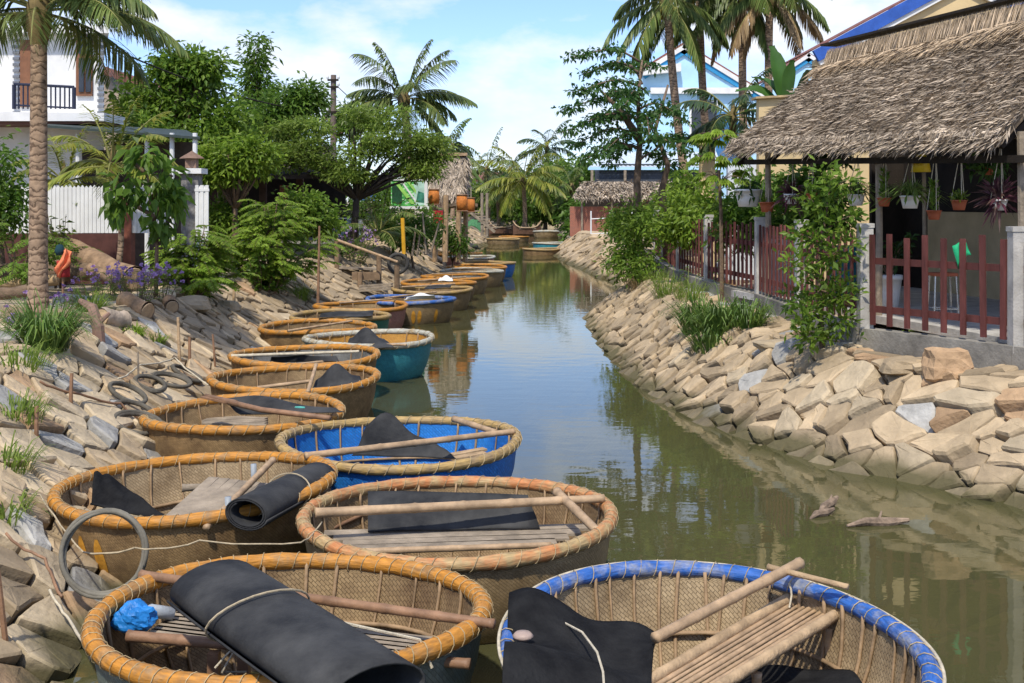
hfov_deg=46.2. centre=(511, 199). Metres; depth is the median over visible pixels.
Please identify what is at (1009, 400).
bank stone
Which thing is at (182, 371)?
bank stone
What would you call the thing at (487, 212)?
mooring post
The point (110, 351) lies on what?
bank stone
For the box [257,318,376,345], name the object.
basket boat
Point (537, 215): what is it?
tree
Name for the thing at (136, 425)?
bank stone
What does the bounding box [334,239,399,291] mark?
jetty
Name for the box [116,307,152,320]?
bank stone
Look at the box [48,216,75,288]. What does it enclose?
leafy plant
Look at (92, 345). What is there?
bank stone
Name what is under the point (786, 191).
hanging pot
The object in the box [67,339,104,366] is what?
bank stone
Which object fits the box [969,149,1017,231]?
hanging plant
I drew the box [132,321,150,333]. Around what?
bank stone
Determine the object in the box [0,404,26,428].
bank stone
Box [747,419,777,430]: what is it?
bank stone
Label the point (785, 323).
bank stone
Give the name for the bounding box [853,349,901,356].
bank stone
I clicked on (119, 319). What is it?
log
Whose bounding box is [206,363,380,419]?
basket boat
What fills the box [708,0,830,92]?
palm tree
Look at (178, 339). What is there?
stake
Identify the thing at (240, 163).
tree
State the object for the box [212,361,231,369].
bank stone
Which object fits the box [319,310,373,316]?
rubber mat
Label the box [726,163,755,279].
white wall
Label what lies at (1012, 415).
bank stone
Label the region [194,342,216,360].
bank stone
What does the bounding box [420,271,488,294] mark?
basket boat
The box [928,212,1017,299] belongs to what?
partition wall
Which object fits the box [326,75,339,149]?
utility pole
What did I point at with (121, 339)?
bank stone
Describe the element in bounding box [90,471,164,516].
cloth
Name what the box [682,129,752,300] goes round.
papaya plant
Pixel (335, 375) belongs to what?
rubber mat
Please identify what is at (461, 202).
hanging basket
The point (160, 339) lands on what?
grass clump
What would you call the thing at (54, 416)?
bank stone
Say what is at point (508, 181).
palm tree
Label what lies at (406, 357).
basket boat
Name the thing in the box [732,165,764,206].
hanging pot
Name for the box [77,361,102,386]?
bank stone
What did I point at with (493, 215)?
tree
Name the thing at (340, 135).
tree
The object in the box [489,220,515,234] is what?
sampan
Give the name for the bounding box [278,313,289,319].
bank stone
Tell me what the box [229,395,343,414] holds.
rubber mat
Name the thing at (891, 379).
bank stone
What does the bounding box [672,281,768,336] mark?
grass clump
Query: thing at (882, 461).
bank stone
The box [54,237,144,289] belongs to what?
log
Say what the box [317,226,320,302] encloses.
mooring pole
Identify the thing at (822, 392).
bank stone
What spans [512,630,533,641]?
float
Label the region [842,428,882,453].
bank stone
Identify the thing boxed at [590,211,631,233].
pipe rail fence
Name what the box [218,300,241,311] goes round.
boulder
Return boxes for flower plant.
[0,305,16,330]
[22,279,77,310]
[73,265,114,294]
[91,263,142,300]
[112,261,162,301]
[139,261,184,299]
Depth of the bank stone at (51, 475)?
9.02 m
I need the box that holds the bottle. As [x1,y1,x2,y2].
[148,604,174,620]
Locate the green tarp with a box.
[468,219,480,231]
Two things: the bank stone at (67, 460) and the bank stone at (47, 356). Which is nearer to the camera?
the bank stone at (67, 460)
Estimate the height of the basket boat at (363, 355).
0.825 m
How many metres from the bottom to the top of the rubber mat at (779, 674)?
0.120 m
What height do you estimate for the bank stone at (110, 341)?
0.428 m
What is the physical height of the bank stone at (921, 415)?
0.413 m
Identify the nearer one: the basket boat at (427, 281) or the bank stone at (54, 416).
the bank stone at (54, 416)
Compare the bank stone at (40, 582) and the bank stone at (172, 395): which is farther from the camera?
the bank stone at (172, 395)
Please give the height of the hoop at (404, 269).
0.545 m
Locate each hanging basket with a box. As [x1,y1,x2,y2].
[428,189,439,204]
[456,194,467,211]
[467,197,474,212]
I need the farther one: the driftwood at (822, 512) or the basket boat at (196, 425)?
the basket boat at (196, 425)
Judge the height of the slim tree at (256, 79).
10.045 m
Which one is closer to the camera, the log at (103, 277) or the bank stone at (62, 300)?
the bank stone at (62, 300)
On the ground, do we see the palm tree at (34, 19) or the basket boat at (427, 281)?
the palm tree at (34, 19)
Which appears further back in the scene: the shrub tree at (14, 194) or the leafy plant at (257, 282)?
the leafy plant at (257, 282)
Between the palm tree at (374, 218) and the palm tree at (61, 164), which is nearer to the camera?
the palm tree at (61, 164)
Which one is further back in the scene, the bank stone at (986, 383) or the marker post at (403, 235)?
the marker post at (403, 235)
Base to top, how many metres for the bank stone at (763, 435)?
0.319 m
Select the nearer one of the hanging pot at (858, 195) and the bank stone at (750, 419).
the bank stone at (750, 419)
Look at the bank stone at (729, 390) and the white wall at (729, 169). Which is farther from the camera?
the white wall at (729, 169)
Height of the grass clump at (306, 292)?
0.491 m
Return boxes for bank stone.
[0,304,89,318]
[0,331,22,342]
[0,355,53,383]
[0,384,22,411]
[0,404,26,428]
[0,427,59,465]
[0,431,56,466]
[0,452,17,467]
[0,462,26,495]
[0,485,50,529]
[0,518,28,553]
[0,546,33,584]
[0,611,10,627]
[0,663,45,682]
[1,374,40,407]
[1,576,43,625]
[5,507,50,550]
[7,624,81,682]
[9,370,35,392]
[10,467,50,496]
[15,409,63,433]
[15,594,81,649]
[18,352,57,378]
[18,544,68,597]
[24,489,55,524]
[25,460,87,505]
[26,402,68,433]
[30,377,68,398]
[32,348,52,362]
[32,429,84,456]
[39,391,89,422]
[44,530,61,555]
[45,445,94,469]
[48,345,71,356]
[48,406,86,428]
[49,519,68,549]
[50,300,144,309]
[51,354,78,373]
[52,376,86,393]
[53,293,112,302]
[57,371,91,391]
[60,591,99,628]
[62,326,99,345]
[62,369,100,391]
[63,423,108,451]
[64,566,112,601]
[66,391,109,404]
[66,544,98,572]
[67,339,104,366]
[69,466,86,474]
[70,336,99,352]
[71,354,124,381]
[71,505,90,510]
[75,305,126,310]
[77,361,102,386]
[79,400,133,432]
[82,295,153,298]
[82,323,117,348]
[82,447,118,464]
[85,453,109,467]
[86,487,96,510]
[87,415,117,449]
[89,285,181,294]
[98,342,131,365]
[98,570,123,588]
[99,375,134,399]
[99,390,117,399]
[104,323,123,332]
[104,326,136,348]
[104,363,153,387]
[105,288,175,296]
[106,449,134,462]
[110,398,131,409]
[115,431,146,460]
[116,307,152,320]
[117,346,155,369]
[118,428,155,451]
[122,405,141,410]
[123,323,147,339]
[124,329,154,355]
[128,364,155,385]
[128,379,171,407]
[129,389,142,400]
[129,416,143,430]
[131,346,164,369]
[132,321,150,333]
[137,317,166,336]
[139,366,165,385]
[141,336,165,357]
[143,448,160,458]
[146,401,155,408]
[153,356,194,376]
[153,384,190,402]
[154,341,177,353]
[161,348,186,363]
[162,335,183,350]
[172,329,191,340]
[179,370,203,384]
[181,349,199,362]
[182,341,211,359]
[185,358,207,381]
[192,384,210,394]
[193,359,213,374]
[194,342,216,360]
[195,353,210,368]
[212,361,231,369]
[216,315,234,327]
[219,329,235,344]
[221,326,239,339]
[228,343,242,348]
[234,282,256,296]
[255,337,270,346]
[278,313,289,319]
[657,350,680,366]
[668,345,693,370]
[681,338,697,349]
[693,404,724,421]
[700,366,721,383]
[702,357,723,366]
[706,376,728,397]
[713,413,736,428]
[718,384,738,401]
[719,390,750,413]
[726,366,748,386]
[736,408,765,432]
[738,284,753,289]
[738,369,767,395]
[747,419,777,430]
[748,425,776,444]
[749,379,788,396]
[752,349,760,357]
[756,403,798,421]
[761,364,789,381]
[763,316,786,323]
[766,315,849,326]
[770,325,797,332]
[771,338,800,364]
[774,407,802,439]
[777,362,795,378]
[779,320,855,334]
[781,387,813,409]
[783,373,813,392]
[784,430,826,452]
[786,341,818,361]
[793,345,818,375]
[795,380,834,416]
[800,408,814,420]
[805,360,853,390]
[806,352,854,376]
[811,345,846,360]
[824,434,848,462]
[825,342,849,346]
[826,388,860,406]
[833,360,880,395]
[834,404,896,442]
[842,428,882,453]
[847,348,873,356]
[848,396,881,418]
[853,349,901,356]
[854,353,888,362]
[863,377,886,393]
[863,389,886,404]
[864,446,897,478]
[871,357,921,374]
[871,411,927,448]
[882,380,903,407]
[885,373,913,384]
[895,402,935,432]
[895,442,935,477]
[901,380,959,406]
[909,433,958,461]
[921,370,957,386]
[929,407,970,432]
[929,471,965,489]
[933,387,1002,416]
[952,452,988,477]
[959,375,1012,393]
[974,463,1023,492]
[978,437,1004,456]
[986,451,1023,470]
[993,364,1018,370]
[994,387,1023,413]
[1001,434,1023,452]
[1004,411,1023,420]
[1016,474,1023,493]
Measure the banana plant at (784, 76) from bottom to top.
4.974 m
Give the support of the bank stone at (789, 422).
on the ground
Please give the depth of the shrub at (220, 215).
30.64 m
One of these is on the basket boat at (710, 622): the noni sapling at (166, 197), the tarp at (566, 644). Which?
the tarp at (566, 644)
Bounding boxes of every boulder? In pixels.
[175,295,211,311]
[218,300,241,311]
[752,338,783,351]
[878,355,921,375]
[921,347,973,382]
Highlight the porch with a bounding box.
[48,124,199,273]
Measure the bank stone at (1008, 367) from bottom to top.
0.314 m
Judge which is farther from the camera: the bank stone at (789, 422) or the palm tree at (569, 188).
the palm tree at (569, 188)
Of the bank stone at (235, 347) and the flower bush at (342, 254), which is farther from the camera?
the flower bush at (342, 254)
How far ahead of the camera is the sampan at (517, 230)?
89.59 m
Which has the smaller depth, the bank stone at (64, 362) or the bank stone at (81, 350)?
the bank stone at (64, 362)
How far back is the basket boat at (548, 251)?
57.26 m
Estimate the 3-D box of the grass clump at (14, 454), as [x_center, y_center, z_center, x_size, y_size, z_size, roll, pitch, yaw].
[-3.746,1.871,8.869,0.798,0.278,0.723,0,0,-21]
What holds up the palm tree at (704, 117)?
on the ground
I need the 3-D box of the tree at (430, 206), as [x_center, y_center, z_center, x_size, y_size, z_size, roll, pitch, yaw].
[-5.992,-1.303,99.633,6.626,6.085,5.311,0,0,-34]
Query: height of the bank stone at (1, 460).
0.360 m
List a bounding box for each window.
[76,35,92,95]
[689,100,717,134]
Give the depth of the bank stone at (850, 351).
13.48 m
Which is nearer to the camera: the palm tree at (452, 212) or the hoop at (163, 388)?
the hoop at (163, 388)
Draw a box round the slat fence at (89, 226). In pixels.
[3,185,204,283]
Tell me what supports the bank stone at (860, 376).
on the ground
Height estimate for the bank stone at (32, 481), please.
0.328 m
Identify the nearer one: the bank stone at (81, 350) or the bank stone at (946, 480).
the bank stone at (946, 480)
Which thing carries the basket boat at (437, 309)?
on the canal water
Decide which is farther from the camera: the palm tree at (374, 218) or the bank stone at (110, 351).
the palm tree at (374, 218)
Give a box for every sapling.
[98,134,195,296]
[772,153,876,361]
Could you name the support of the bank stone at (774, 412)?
on the ground
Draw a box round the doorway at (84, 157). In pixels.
[82,150,109,187]
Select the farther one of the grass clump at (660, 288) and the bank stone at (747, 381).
the grass clump at (660, 288)
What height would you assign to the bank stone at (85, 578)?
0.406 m
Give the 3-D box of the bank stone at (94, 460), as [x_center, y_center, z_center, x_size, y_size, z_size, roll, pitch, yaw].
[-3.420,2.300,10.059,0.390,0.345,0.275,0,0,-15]
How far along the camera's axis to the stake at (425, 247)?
34.48 m
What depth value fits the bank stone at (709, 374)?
15.43 m
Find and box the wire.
[60,24,321,111]
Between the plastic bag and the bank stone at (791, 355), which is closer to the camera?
the plastic bag
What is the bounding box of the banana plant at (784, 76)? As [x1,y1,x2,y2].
[735,45,811,111]
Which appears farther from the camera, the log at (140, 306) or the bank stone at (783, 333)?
the log at (140, 306)
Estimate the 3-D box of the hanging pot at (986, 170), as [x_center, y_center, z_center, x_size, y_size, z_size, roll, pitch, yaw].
[5.565,-0.371,14.113,0.629,0.461,0.582,0,0,-44]
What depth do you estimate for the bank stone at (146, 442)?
11.16 m
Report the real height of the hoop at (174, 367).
0.244 m
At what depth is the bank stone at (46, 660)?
6.66 m
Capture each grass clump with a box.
[0,288,109,353]
[0,337,72,372]
[0,387,57,425]
[0,430,57,474]
[0,487,51,525]
[59,283,123,311]
[122,320,153,337]
[147,328,172,344]
[284,280,322,301]
[622,271,653,290]
[634,267,674,281]
[638,266,690,299]
[654,292,740,335]
[658,268,727,303]
[671,314,738,354]
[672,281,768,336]
[697,292,784,329]
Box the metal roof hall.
[588,151,721,199]
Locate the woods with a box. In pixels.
[346,160,572,210]
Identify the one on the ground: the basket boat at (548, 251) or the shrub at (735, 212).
the shrub at (735, 212)
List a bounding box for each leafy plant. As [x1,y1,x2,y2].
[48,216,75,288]
[169,260,230,298]
[230,254,297,293]
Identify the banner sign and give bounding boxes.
[390,179,428,254]
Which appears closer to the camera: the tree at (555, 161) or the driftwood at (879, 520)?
the driftwood at (879, 520)
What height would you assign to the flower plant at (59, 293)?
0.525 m
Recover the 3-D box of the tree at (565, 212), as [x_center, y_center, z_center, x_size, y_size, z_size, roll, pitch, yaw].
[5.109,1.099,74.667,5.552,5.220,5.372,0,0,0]
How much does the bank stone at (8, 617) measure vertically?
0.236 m
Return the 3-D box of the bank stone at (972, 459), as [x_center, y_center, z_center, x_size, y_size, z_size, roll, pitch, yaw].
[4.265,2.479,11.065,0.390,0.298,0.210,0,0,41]
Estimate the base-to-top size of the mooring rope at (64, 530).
0.282 m
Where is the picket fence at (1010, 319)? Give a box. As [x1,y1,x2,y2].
[653,210,1023,369]
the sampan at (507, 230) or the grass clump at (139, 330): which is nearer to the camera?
the grass clump at (139, 330)
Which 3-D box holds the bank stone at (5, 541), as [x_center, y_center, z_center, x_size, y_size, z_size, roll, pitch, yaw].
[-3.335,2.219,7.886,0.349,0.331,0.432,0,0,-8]
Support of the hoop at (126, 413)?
on the bank stone at (146, 442)
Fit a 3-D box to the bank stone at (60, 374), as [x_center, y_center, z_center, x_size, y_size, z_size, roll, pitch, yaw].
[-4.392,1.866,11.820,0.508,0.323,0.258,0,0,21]
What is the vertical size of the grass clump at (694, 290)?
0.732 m
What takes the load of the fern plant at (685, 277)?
on the ground
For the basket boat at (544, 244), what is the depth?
65.20 m
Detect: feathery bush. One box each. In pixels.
[0,220,103,284]
[139,225,259,296]
[210,192,346,283]
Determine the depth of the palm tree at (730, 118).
26.83 m
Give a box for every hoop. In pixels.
[58,508,148,598]
[107,381,147,404]
[114,399,151,410]
[114,409,161,435]
[133,374,166,393]
[152,371,192,388]
[170,364,202,383]
[387,253,408,273]
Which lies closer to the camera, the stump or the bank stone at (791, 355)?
the stump
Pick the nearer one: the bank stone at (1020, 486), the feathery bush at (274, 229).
the bank stone at (1020, 486)
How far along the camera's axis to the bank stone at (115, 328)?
15.08 m
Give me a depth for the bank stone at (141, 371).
13.61 m
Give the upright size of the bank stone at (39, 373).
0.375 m
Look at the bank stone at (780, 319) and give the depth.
17.04 m
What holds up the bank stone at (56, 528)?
on the ground
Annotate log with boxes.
[0,260,60,283]
[0,274,58,287]
[0,284,27,299]
[53,262,93,282]
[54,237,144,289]
[86,263,126,287]
[98,307,131,327]
[116,291,154,318]
[162,295,178,312]
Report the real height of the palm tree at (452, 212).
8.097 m
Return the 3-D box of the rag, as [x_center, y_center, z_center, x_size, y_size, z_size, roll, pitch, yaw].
[4.798,0.581,12.797,0.195,0.300,0.046,0,0,0]
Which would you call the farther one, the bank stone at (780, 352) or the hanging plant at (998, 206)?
the bank stone at (780, 352)
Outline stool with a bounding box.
[928,272,959,318]
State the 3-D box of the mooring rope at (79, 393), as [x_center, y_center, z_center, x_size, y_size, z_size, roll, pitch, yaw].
[-3.975,1.895,11.321,0.134,0.531,1.119,0,0,37]
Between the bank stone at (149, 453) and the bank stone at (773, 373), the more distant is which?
the bank stone at (773, 373)
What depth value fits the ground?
21.63 m
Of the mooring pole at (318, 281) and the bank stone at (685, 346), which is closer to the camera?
the bank stone at (685, 346)
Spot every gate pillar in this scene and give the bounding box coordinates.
[176,151,207,264]
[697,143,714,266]
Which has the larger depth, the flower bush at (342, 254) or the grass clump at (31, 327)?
the flower bush at (342, 254)
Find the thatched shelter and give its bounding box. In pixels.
[718,0,1023,342]
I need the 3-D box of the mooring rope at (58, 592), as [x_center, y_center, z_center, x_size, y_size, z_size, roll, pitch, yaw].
[-2.902,2.238,7.436,0.611,0.300,0.164,0,0,36]
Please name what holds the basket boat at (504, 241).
on the canal water
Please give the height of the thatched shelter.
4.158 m
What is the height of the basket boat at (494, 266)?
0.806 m
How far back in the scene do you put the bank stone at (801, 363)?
13.88 m
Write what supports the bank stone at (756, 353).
on the ground
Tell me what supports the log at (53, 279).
on the ground
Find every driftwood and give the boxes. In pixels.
[809,507,834,518]
[819,494,838,509]
[846,511,909,526]
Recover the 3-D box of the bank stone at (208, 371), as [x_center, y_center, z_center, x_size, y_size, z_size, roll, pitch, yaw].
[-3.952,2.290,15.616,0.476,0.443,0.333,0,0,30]
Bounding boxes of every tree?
[0,0,189,316]
[0,125,50,262]
[11,125,109,204]
[48,96,178,289]
[104,40,281,149]
[107,103,189,149]
[189,125,293,257]
[226,29,283,118]
[238,94,375,159]
[243,70,337,142]
[257,101,469,250]
[336,39,477,220]
[337,181,428,252]
[395,118,482,215]
[419,177,475,212]
[444,122,473,218]
[449,174,495,216]
[464,127,521,230]
[469,168,529,226]
[472,141,567,226]
[484,193,535,226]
[491,151,526,175]
[502,162,577,229]
[517,119,576,171]
[530,152,576,178]
[530,158,585,212]
[549,154,602,186]
[550,176,584,241]
[551,40,705,248]
[602,0,729,256]
[640,0,738,254]
[667,67,772,282]
[679,0,802,159]
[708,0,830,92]
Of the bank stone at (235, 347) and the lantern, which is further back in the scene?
the bank stone at (235, 347)
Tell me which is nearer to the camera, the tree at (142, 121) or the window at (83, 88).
the window at (83, 88)
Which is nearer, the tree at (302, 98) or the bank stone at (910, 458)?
the bank stone at (910, 458)
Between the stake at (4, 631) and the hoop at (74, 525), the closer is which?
the stake at (4, 631)
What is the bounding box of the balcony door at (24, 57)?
[20,40,30,106]
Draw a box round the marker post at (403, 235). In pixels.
[401,218,405,253]
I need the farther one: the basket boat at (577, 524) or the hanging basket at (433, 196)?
the hanging basket at (433, 196)
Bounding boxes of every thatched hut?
[427,153,477,261]
[569,179,698,237]
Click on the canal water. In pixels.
(538, 369)
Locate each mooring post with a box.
[481,193,482,235]
[486,193,487,235]
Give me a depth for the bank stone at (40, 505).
8.49 m
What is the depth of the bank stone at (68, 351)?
12.59 m
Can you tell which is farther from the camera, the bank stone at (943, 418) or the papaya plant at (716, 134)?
the papaya plant at (716, 134)
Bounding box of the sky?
[1,0,905,201]
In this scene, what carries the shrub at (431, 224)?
on the ground
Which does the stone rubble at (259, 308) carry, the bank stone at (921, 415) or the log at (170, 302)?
the log at (170, 302)
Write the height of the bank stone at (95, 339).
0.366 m
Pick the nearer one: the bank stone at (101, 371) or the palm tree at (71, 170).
the bank stone at (101, 371)
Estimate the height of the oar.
0.074 m
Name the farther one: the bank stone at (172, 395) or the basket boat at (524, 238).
the basket boat at (524, 238)
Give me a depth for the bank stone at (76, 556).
8.01 m
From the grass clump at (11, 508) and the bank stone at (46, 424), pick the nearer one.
the grass clump at (11, 508)
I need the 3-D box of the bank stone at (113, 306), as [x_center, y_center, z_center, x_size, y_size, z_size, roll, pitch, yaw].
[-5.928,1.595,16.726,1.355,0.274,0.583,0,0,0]
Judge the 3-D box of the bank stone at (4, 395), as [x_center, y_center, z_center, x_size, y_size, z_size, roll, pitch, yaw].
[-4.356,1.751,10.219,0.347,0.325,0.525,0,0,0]
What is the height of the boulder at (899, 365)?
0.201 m
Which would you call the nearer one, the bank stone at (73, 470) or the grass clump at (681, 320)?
the bank stone at (73, 470)
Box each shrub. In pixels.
[204,182,351,249]
[346,185,413,238]
[359,197,451,269]
[431,216,476,265]
[592,192,669,291]
[596,162,716,249]
[636,178,736,270]
[692,164,865,262]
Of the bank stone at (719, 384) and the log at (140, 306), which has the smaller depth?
the bank stone at (719, 384)
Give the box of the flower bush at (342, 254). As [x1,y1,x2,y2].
[328,226,378,264]
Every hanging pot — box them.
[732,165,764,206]
[759,178,774,211]
[770,164,806,216]
[801,164,819,199]
[805,152,832,172]
[819,150,854,172]
[825,155,890,207]
[870,151,949,207]
[877,154,890,205]
[926,153,941,219]
[948,152,969,209]
[958,150,1013,183]
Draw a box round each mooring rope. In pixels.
[2,479,134,554]
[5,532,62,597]
[39,380,137,418]
[48,589,80,640]
[117,357,208,385]
[134,522,322,549]
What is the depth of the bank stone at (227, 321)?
20.02 m
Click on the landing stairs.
(482, 222)
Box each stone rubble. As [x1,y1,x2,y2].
[0,218,489,682]
[553,230,1023,510]
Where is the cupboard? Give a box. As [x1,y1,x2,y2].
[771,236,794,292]
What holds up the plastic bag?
in the basket boat at (444, 615)
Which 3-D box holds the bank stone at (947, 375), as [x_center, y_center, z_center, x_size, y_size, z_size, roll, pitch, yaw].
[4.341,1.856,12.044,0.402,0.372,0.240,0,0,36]
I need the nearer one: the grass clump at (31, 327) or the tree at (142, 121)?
the grass clump at (31, 327)
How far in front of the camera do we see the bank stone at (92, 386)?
12.06 m
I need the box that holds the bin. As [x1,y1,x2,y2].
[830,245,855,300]
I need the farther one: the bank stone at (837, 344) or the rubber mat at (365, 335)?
the rubber mat at (365, 335)
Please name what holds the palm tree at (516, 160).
on the ground
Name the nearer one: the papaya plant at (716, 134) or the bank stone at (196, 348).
the bank stone at (196, 348)
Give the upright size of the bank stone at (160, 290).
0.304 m
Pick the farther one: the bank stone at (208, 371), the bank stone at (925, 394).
the bank stone at (208, 371)
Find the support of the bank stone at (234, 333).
on the ground
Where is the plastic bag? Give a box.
[110,598,157,632]
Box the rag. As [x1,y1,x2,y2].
[952,243,970,268]
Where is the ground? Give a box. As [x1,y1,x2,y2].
[0,202,1019,626]
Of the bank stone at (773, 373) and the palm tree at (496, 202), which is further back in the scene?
the palm tree at (496, 202)
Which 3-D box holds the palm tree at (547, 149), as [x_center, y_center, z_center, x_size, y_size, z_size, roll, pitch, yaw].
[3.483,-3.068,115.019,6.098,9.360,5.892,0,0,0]
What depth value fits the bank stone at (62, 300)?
17.55 m
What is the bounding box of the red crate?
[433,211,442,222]
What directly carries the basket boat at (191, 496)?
on the canal water
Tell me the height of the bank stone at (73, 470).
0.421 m
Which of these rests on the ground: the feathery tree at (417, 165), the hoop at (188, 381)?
the feathery tree at (417, 165)
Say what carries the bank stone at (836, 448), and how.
on the ground
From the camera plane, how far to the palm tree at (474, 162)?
80.20 m
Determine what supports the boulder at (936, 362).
on the ground
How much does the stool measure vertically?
0.571 m
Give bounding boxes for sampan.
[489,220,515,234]
[513,221,540,234]
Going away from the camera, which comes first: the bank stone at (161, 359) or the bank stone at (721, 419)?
the bank stone at (721, 419)
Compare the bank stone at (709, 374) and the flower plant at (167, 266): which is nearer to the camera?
the bank stone at (709, 374)
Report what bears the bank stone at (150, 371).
on the ground
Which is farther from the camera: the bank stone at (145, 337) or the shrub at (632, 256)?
the shrub at (632, 256)
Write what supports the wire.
attached to the utility pole at (333, 80)
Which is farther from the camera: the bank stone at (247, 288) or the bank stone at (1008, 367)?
the bank stone at (247, 288)
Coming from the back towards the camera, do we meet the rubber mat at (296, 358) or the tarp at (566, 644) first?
the rubber mat at (296, 358)
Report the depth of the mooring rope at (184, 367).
13.94 m
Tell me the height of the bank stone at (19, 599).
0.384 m
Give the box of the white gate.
[195,185,208,266]
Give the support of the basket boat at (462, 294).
on the canal water
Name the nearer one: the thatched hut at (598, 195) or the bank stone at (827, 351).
the bank stone at (827, 351)
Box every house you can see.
[0,25,124,187]
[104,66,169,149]
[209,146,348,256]
[626,43,763,198]
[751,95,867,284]
[759,53,815,95]
[760,0,1021,222]
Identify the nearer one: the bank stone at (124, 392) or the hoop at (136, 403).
the hoop at (136, 403)
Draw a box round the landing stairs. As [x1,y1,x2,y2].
[468,210,500,232]
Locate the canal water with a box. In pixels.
[58,231,1023,682]
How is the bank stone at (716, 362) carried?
on the ground
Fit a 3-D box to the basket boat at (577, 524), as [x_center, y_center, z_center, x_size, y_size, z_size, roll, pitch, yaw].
[-0.357,2.407,7.992,2.129,0.866,2.161,0,0,0]
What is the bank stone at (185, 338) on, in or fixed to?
on the ground
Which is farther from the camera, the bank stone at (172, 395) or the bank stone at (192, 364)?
the bank stone at (192, 364)
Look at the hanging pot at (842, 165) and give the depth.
16.90 m
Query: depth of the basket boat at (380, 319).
22.86 m
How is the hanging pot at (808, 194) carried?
hanging from the thatched shelter
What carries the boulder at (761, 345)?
on the ground
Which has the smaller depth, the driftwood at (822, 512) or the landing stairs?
the driftwood at (822, 512)
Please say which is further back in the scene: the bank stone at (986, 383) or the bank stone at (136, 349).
the bank stone at (136, 349)
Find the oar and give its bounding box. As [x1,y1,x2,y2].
[200,394,331,420]
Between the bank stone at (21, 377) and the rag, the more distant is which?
the rag
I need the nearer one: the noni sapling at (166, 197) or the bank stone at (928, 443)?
the bank stone at (928, 443)
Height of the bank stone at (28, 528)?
0.387 m
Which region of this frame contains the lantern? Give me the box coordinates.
[911,154,930,171]
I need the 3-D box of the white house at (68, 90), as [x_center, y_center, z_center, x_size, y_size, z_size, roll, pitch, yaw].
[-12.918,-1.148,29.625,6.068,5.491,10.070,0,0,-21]
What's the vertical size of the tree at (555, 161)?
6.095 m
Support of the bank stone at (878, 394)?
on the ground
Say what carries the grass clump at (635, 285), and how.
on the ground
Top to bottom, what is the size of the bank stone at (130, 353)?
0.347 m
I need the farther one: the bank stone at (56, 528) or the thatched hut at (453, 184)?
the thatched hut at (453, 184)
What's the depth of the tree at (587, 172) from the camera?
104.04 m
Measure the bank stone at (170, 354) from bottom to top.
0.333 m
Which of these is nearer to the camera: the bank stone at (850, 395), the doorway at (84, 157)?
the bank stone at (850, 395)
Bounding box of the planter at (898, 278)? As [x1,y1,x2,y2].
[875,232,918,307]
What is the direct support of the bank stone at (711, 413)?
on the ground
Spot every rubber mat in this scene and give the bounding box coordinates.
[166,559,432,682]
[225,462,336,530]
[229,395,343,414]
[270,355,339,362]
[313,364,363,387]
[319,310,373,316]
[348,327,393,348]
[352,412,455,458]
[368,491,539,532]
[424,284,451,288]
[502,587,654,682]
[739,665,861,682]
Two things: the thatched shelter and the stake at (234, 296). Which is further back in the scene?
the stake at (234, 296)
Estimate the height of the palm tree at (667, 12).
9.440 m
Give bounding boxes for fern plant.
[644,252,663,269]
[678,266,717,285]
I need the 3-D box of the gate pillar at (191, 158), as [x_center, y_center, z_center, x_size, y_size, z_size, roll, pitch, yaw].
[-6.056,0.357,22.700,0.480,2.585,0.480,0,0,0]
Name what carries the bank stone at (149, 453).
on the ground
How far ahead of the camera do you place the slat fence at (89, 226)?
22.50 m
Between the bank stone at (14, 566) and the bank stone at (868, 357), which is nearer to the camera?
the bank stone at (14, 566)
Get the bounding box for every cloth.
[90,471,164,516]
[405,293,434,299]
[438,275,452,280]
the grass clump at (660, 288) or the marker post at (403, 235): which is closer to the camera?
the grass clump at (660, 288)
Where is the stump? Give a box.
[78,298,110,346]
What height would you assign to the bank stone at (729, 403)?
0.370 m
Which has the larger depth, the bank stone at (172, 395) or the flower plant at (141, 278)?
the flower plant at (141, 278)
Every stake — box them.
[0,571,8,640]
[34,406,38,436]
[54,244,71,292]
[69,373,73,403]
[137,352,139,380]
[177,317,180,361]
[188,337,190,359]
[212,334,215,366]
[232,289,235,300]
[411,225,416,255]
[416,230,420,255]
[422,212,426,253]
[430,221,439,251]
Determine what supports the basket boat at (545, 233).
on the canal water
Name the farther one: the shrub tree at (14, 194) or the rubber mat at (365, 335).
the shrub tree at (14, 194)
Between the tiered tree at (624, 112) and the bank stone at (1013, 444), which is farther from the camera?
the tiered tree at (624, 112)
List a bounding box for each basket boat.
[47,451,337,583]
[80,551,495,682]
[138,391,345,456]
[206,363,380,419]
[227,343,380,368]
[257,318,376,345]
[274,415,521,490]
[289,308,391,328]
[295,475,618,644]
[301,328,434,381]
[312,298,407,328]
[365,291,456,324]
[391,283,472,310]
[400,276,476,300]
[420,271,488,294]
[438,252,482,256]
[440,267,503,287]
[446,255,495,265]
[446,263,506,281]
[460,260,515,277]
[486,237,519,244]
[497,557,946,682]
[499,235,528,241]
[522,247,559,255]
[532,242,562,247]
[533,230,559,237]
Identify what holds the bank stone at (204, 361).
on the ground
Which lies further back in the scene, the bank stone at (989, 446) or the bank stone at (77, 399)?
the bank stone at (77, 399)

